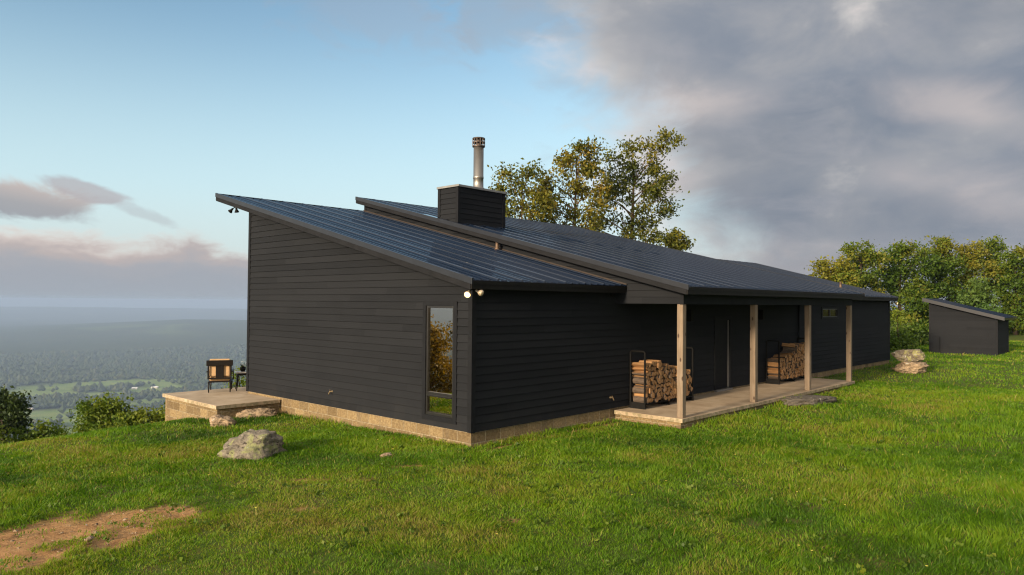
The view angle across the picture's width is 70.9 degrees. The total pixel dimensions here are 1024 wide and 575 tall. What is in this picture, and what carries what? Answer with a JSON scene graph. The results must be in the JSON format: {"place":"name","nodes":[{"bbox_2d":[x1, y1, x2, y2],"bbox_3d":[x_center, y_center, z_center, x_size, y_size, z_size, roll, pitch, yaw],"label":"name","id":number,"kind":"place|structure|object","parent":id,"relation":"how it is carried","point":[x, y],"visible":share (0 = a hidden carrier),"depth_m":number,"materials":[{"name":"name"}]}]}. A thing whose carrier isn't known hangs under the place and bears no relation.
{"place":"outdoors","nodes":[
{"label":"outdoors","id":0,"kind":"place"},
{"bbox_2d":[0,307,993,436],"bbox_3d":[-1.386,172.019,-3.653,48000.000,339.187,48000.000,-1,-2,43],"label":"valley terrain","id":1,"kind":"structure","parent":0,"point":[26,330],"depth_m":5990.00,"materials":[{"name":"grass"},{"name":"leaves"},{"name":"soil"}]},
{"bbox_2d":[0,343,246,440],"bbox_3d":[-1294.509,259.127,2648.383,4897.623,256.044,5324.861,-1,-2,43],"label":"valley woods","id":2,"kind":"object","parent":1,"relation":"on","point":[122,363],"visible":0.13,"depth_m":3204.06,"materials":[{"name":"plant"}]},
{"bbox_2d":[0,321,1023,574],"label":"lawn","id":3,"kind":"structure","parent":0,"point":[60,533],"depth_m":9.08,"materials":[{"name":"plant"}]},
{"bbox_2d":[0,422,17,443],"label":"bush","id":4,"kind":"object","parent":3,"relation":"on","point":[2,435],"visible":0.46,"depth_m":26.00,"materials":[{"name":"green plant"}]},
{"bbox_2d":[0,384,35,442],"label":"bush","id":5,"kind":"object","parent":3,"relation":"on","point":[13,410],"visible":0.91,"depth_m":26.70,"materials":[{"name":"green plant"}]},
{"bbox_2d":[0,417,70,441],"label":"bush","id":6,"kind":"object","parent":3,"relation":"on","point":[44,431],"visible":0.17,"depth_m":26.70,"materials":[{"name":"green plant"}]},
{"bbox_2d":[62,392,147,433],"bbox_3d":[-14.217,5.122,25.040,2.509,3.099,2.319,0,-1,24],"label":"bush","id":7,"kind":"object","parent":3,"relation":"on","point":[94,417],"visible":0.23,"depth_m":24.62,"materials":[{"name":"green plant"}]},
{"bbox_2d":[10,506,201,567],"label":"bare dirt patch","id":8,"kind":"structure","parent":3,"relation":"on","point":[124,519],"depth_m":8.56,"materials":[{"name":"soil"},{"name":"grass"}]},
{"bbox_2d":[84,536,94,540],"bbox_3d":[-4.764,2.827,8.101,0.081,0.046,0.131,0,-1,14],"label":"stone","id":9,"kind":"object","parent":8,"relation":"on","point":[89,538],"visible":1,"depth_m":8.08,"materials":[{"name":"beige stone"}]},
{"bbox_2d":[90,402,164,430],"bbox_3d":[-12.422,4.912,23.769,2.700,2.156,1.698,1,-1,-18],"label":"bush","id":10,"kind":"object","parent":3,"relation":"on","point":[142,417],"visible":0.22,"depth_m":23.74,"materials":[{"name":"green plant"}]},
{"bbox_2d":[209,414,236,426],"bbox_3d":[-6.564,3.090,16.322,0.610,0.416,0.468,0,-1,0],"label":"boulder","id":11,"kind":"object","parent":3,"relation":"on","point":[218,420],"visible":0.74,"depth_m":16.15,"materials":[{"name":"beige stone"}]},
{"bbox_2d":[221,366,245,388],"bbox_3d":[-10.386,4.367,27.405,1.290,2.957,1.437,-1,-2,43],"label":"bush","id":12,"kind":"object","parent":3,"relation":"on","point":[242,382],"visible":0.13,"depth_m":27.32,"materials":[{"name":"green plant"}]},
{"bbox_2d":[217,429,286,459],"bbox_3d":[-4.637,2.904,12.844,1.103,0.711,0.967,0,-1,0],"label":"boulder","id":13,"kind":"object","parent":3,"relation":"on","point":[252,444],"visible":0.73,"depth_m":12.56,"materials":[{"name":"grey stone"}]},
{"bbox_2d":[236,408,276,418],"bbox_3d":[-6.244,3.155,17.536,0.993,0.403,0.441,1,-1,-20],"label":"boulder","id":14,"kind":"object","parent":3,"relation":"on","point":[259,412],"visible":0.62,"depth_m":17.41,"materials":[{"name":"beige stone"}]},
{"bbox_2d":[380,452,392,456],"bbox_3d":[-2.209,2.949,12.642,0.145,0.084,0.228,-2,-3,63],"label":"stone","id":15,"kind":"object","parent":3,"relation":"on","point":[386,454],"visible":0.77,"depth_m":12.60,"materials":[{"name":"beige stone"}]},
{"bbox_2d":[487,158,561,221],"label":"oak tree","id":16,"kind":"object","parent":3,"relation":"on","point":[542,199],"visible":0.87,"depth_m":40.75,"materials":[{"name":"green plant"}]},
{"bbox_2d":[162,137,897,446],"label":"house","id":17,"kind":"structure","parent":3,"relation":"on","point":[469,315],"depth_m":17.03,"materials":[{"name":"black wood"}]},
{"bbox_2d":[206,359,233,392],"bbox_3d":[-8.007,2.391,19.753,0.670,0.900,0.760,1,-1,-18],"label":"armchair","id":18,"kind":"object","parent":17,"relation":"on","point":[220,370],"visible":1,"depth_m":19.43,"materials":[{"name":"brown wood"}]},
{"bbox_2d":[235,371,245,390],"bbox_3d":[-7.465,2.596,20.062,0.456,0.518,0.456,1,-1,-24],"label":"side table","id":19,"kind":"object","parent":17,"relation":"on","point":[238,373],"visible":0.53,"depth_m":19.84,"materials":[{"name":"metal"}]},
{"bbox_2d":[239,361,245,371],"bbox_3d":[-7.482,2.195,19.994,0.256,0.278,0.239,-1,-2,43],"label":"flower pot","id":20,"kind":"object","parent":19,"relation":"on","point":[242,368],"visible":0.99,"depth_m":19.96,"materials":[{"name":"black ceramic"}]},
{"bbox_2d":[422,301,457,423],"bbox_3d":[-1.402,1.438,14.087,1.010,2.350,0.100,-1,-2,43],"label":"window","id":21,"kind":"structure","parent":17,"relation":"in","point":[439,332],"depth_m":14.11,"materials":[{"name":"clear glass"}]},
{"bbox_2d":[629,347,693,409],"bbox_3d":[3.750,2.208,17.887,0.442,1.376,2.298,-1,-2,43],"label":"firewood rack","id":22,"kind":"object","parent":17,"relation":"on","point":[637,405],"visible":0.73,"depth_m":17.19,"materials":[{"name":"black metal"}]},
{"bbox_2d":[633,396,649,402],"bbox_3d":[3.072,2.675,17.119,0.398,0.121,0.115,-1,-40,41],"label":"firewood log","id":23,"kind":"object","parent":22,"relation":"in","point":[638,399],"visible":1,"depth_m":17.10,"materials":[{"name":"brown wood"}]},
{"bbox_2d":[633,393,647,396],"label":"firewood log","id":24,"kind":"object","parent":23,"relation":"on","point":[638,394],"visible":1,"depth_m":17.17,"materials":[{"name":"brown wood"}]},
{"bbox_2d":[632,387,647,393],"bbox_3d":[3.034,2.476,17.157,0.401,0.163,0.084,-2,34,40],"label":"firewood log","id":25,"kind":"object","parent":24,"relation":"on","point":[637,390],"visible":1,"depth_m":17.13,"materials":[{"name":"brown wood"}]},
{"bbox_2d":[633,385,648,390],"bbox_3d":[3.078,2.396,17.176,0.100,0.120,0.399,18,-13,-42],"label":"firewood log","id":26,"kind":"object","parent":25,"relation":"on","point":[641,386],"visible":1,"depth_m":17.14,"materials":[{"name":"brown wood"}]},
{"bbox_2d":[633,378,649,384],"bbox_3d":[3.067,2.255,17.114,0.412,0.161,0.081,0,39,46],"label":"firewood log","id":27,"kind":"object","parent":26,"relation":"on","point":[638,381],"visible":1,"depth_m":17.09,"materials":[{"name":"brown wood"}]},
{"bbox_2d":[714,316,732,391],"bbox_3d":[6.075,1.902,20.768,0.165,2.142,1.020,-1,-2,43],"label":"door","id":28,"kind":"structure","parent":17,"relation":"in","point":[723,324],"depth_m":20.83,"materials":[{"name":"black metal"}]},
{"bbox_2d":[766,338,804,384],"bbox_3d":[9.055,2.370,23.528,0.442,1.376,2.548,-1,-2,43],"label":"firewood rack","id":29,"kind":"object","parent":17,"relation":"on","point":[773,381],"visible":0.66,"depth_m":22.61,"materials":[{"name":"black metal"}]},
{"bbox_2d":[767,375,781,379],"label":"firewood log","id":30,"kind":"object","parent":29,"relation":"on","point":[772,376],"visible":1,"depth_m":22.68,"materials":[{"name":"brown wood"}]},
{"bbox_2d":[821,307,838,318],"bbox_3d":[11.950,0.956,27.065,0.080,0.450,1.800,-1,-2,43],"label":"window","id":31,"kind":"structure","parent":17,"relation":"in","point":[826,312],"depth_m":27.03,"materials":[{"name":"black glass"}]},
{"bbox_2d":[522,135,621,232],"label":"oak tree","id":32,"kind":"object","parent":3,"relation":"on","point":[588,166],"visible":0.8,"depth_m":42.62,"materials":[{"name":"green plant"}]},
{"bbox_2d":[590,125,689,245],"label":"oak tree","id":33,"kind":"object","parent":3,"relation":"on","point":[654,188],"visible":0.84,"depth_m":44.70,"materials":[{"name":"green plant"}]},
{"bbox_2d":[658,227,695,251],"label":"oak tree","id":34,"kind":"object","parent":3,"relation":"on","point":[674,236],"visible":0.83,"depth_m":45.45,"materials":[{"name":"green plant"}]},
{"bbox_2d":[780,395,836,406],"bbox_3d":[8.024,3.081,19.382,2.055,0.310,0.917,1,-1,-30],"label":"rock slab","id":35,"kind":"object","parent":3,"relation":"on","point":[799,400],"visible":0.79,"depth_m":19.02,"materials":[{"name":"grey stone"}]},
{"bbox_2d":[804,252,866,287],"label":"broadleaf tree","id":36,"kind":"object","parent":3,"relation":"on","point":[825,269],"visible":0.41,"depth_m":51.25,"materials":[{"name":"green plant"}]},
{"bbox_2d":[836,238,892,319],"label":"broadleaf tree","id":37,"kind":"object","parent":3,"relation":"on","point":[868,256],"visible":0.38,"depth_m":55.41,"materials":[{"name":"green plant"}]},
{"bbox_2d":[890,306,923,351],"bbox_3d":[21.416,2.515,39.864,2.021,3.270,2.320,1,-1,-16],"label":"bush","id":38,"kind":"object","parent":3,"relation":"on","point":[904,343],"visible":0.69,"depth_m":39.70,"materials":[{"name":"green plant"}]},
{"bbox_2d":[866,239,949,327],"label":"broadleaf tree","id":39,"kind":"object","parent":3,"relation":"on","point":[909,295],"visible":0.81,"depth_m":57.24,"materials":[{"name":"green plant"}]},
{"bbox_2d":[891,312,928,344],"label":"bush","id":40,"kind":"object","parent":3,"relation":"on","point":[916,327],"visible":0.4,"depth_m":45.19,"materials":[{"name":"green plant"}]},
{"bbox_2d":[894,362,928,373],"bbox_3d":[15.574,3.149,28.056,1.299,0.539,1.131,0,-1,0],"label":"boulder","id":41,"kind":"object","parent":3,"relation":"on","point":[912,367],"visible":0.91,"depth_m":27.70,"materials":[{"name":"beige stone"}]},
{"bbox_2d":[891,349,925,361],"bbox_3d":[15.570,2.698,28.287,1.344,0.573,0.851,0,-1,0],"label":"boulder","id":42,"kind":"object","parent":41,"relation":"on","point":[912,355],"visible":0.93,"depth_m":27.95,"materials":[{"name":"grey stone"}]},
{"bbox_2d":[904,235,972,302],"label":"broadleaf tree","id":43,"kind":"object","parent":3,"relation":"on","point":[946,287],"visible":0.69,"depth_m":59.10,"materials":[{"name":"green plant"}]},
{"bbox_2d":[922,298,1016,355],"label":"shed","id":44,"kind":"structure","parent":3,"relation":"on","point":[955,328],"depth_m":37.91,"materials":[{"name":"black wood"}]},
{"bbox_2d":[946,238,1006,298],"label":"broadleaf tree","id":45,"kind":"object","parent":3,"relation":"on","point":[990,270],"visible":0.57,"depth_m":61.10,"materials":[{"name":"green plant"}]},
{"bbox_2d":[951,276,1006,313],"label":"bush","id":46,"kind":"object","parent":3,"relation":"on","point":[982,297],"visible":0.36,"depth_m":54.38,"materials":[{"name":"green plant"}]},
{"bbox_2d":[961,234,1011,308],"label":"broadleaf tree","id":47,"kind":"object","parent":3,"relation":"on","point":[994,246],"visible":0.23,"depth_m":63.00,"materials":[{"name":"green plant"}]},
{"bbox_2d":[988,243,1023,334],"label":"broadleaf tree","id":48,"kind":"object","parent":3,"relation":"on","point":[1014,263],"visible":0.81,"depth_m":59.59,"materials":[{"name":"green plant"}]},
{"bbox_2d":[1004,281,1023,311],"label":"broadleaf tree","id":49,"kind":"object","parent":3,"relation":"on","point":[1018,299],"visible":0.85,"depth_m":58.93,"materials":[{"name":"green plant"}]},
{"bbox_2d":[1009,314,1023,334],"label":"bush","id":50,"kind":"object","parent":3,"relation":"on","point":[1020,331],"visible":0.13,"depth_m":59.98,"materials":[{"name":"green plant"}]},
{"bbox_2d":[0,0,1023,309],"label":"sky","id":51,"kind":"structure","parent":0,"point":[809,128],"materials":[{"name":"blue"}]},
{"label":"firewood log","id":52,"kind":"object","parent":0,"visible":0},
{"bbox_2d":[632,375,648,379],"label":"firewood log","id":53,"kind":"object","parent":52,"relation":"on","point":[638,376],"visible":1,"depth_m":17.17,"materials":[{"name":"brown wood"}]},
{"bbox_2d":[632,371,649,375],"bbox_3d":[3.069,2.059,17.130,0.400,0.080,0.169,1,6,45],"label":"firewood log","id":54,"kind":"object","parent":53,"relation":"on","point":[640,373],"visible":1,"depth_m":17.10,"materials":[{"name":"brown wood"}]},
{"bbox_2d":[632,366,649,370],"bbox_3d":[3.064,1.933,17.168,0.445,0.098,0.121,-2,-32,41],"label":"firewood log","id":55,"kind":"object","parent":54,"relation":"on","point":[634,368],"visible":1,"depth_m":17.16,"materials":[{"name":"brown wood"}]},
{"bbox_2d":[632,362,647,367],"bbox_3d":[3.032,1.829,17.139,0.431,0.098,0.120,0,-36,45],"label":"firewood log","id":56,"kind":"object","parent":55,"relation":"on","point":[636,364],"visible":1,"depth_m":17.11,"materials":[{"name":"brown wood"}]},
{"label":"firewood log","id":57,"kind":"object","parent":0,"visible":0},
{"bbox_2d":[667,372,671,378],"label":"firewood log","id":58,"kind":"object","parent":57,"relation":"on","point":[669,375],"visible":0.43,"depth_m":17.73,"materials":[{"name":"brown wood"}]},
{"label":"firewood log","id":59,"kind":"object","parent":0,"visible":0},
{"bbox_2d":[639,360,654,365],"bbox_3d":[3.246,1.844,17.340,0.394,0.110,0.106,0,37,40],"label":"firewood log","id":60,"kind":"object","parent":59,"relation":"on","point":[651,362],"visible":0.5,"depth_m":17.27,"materials":[{"name":"brown wood"}]},
{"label":"firewood log","id":61,"kind":"object","parent":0,"visible":0},
{"bbox_2d":[768,372,782,375],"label":"firewood log","id":62,"kind":"object","parent":61,"relation":"on","point":[781,373],"visible":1,"depth_m":22.65,"materials":[{"name":"brown wood"}]},
{"bbox_2d":[767,369,777,373],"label":"firewood log","id":63,"kind":"object","parent":62,"relation":"on","point":[772,370],"visible":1,"depth_m":22.67,"materials":[{"name":"brown wood"}]},
{"bbox_2d":[767,366,781,370],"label":"firewood log","id":64,"kind":"object","parent":63,"relation":"on","point":[770,367],"visible":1,"depth_m":22.70,"materials":[{"name":"brown wood"}]},
{"bbox_2d":[767,362,781,366],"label":"firewood log","id":65,"kind":"object","parent":64,"relation":"on","point":[774,364],"visible":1,"depth_m":22.64,"materials":[{"name":"brown wood"}]},
{"label":"firewood log","id":66,"kind":"object","parent":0,"visible":0},
{"bbox_2d":[767,359,780,362],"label":"firewood log","id":67,"kind":"object","parent":66,"relation":"on","point":[773,360],"visible":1,"depth_m":22.70,"materials":[{"name":"brown wood"}]},
{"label":"firewood log","id":68,"kind":"object","parent":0,"visible":0},
{"bbox_2d":[773,355,786,357],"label":"firewood log","id":69,"kind":"object","parent":68,"relation":"on","point":[781,356],"visible":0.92,"depth_m":22.99,"materials":[{"name":"brown wood"}]},
{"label":"firewood log","id":70,"kind":"object","parent":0,"visible":0},
{"bbox_2d":[780,351,792,354],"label":"firewood log","id":71,"kind":"object","parent":70,"relation":"on","point":[790,353],"visible":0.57,"depth_m":23.29,"materials":[{"name":"brown wood"}]},
{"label":"firewood log","id":72,"kind":"object","parent":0,"visible":0},
{"bbox_2d":[783,347,796,351],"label":"firewood log","id":73,"kind":"object","parent":72,"relation":"on","point":[788,349],"visible":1,"depth_m":23.51,"materials":[{"name":"brown wood"}]},
{"bbox_2d":[782,343,794,347],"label":"firewood log","id":74,"kind":"object","parent":73,"relation":"on","point":[788,345],"visible":1,"depth_m":23.52,"materials":[{"name":"brown wood"}]},
{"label":"firewood log","id":75,"kind":"object","parent":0,"visible":0},
{"bbox_2d":[648,391,654,397],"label":"firewood log","id":76,"kind":"object","parent":75,"relation":"on","point":[651,395],"visible":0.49,"depth_m":17.11,"materials":[{"name":"brown wood"}]}
]}

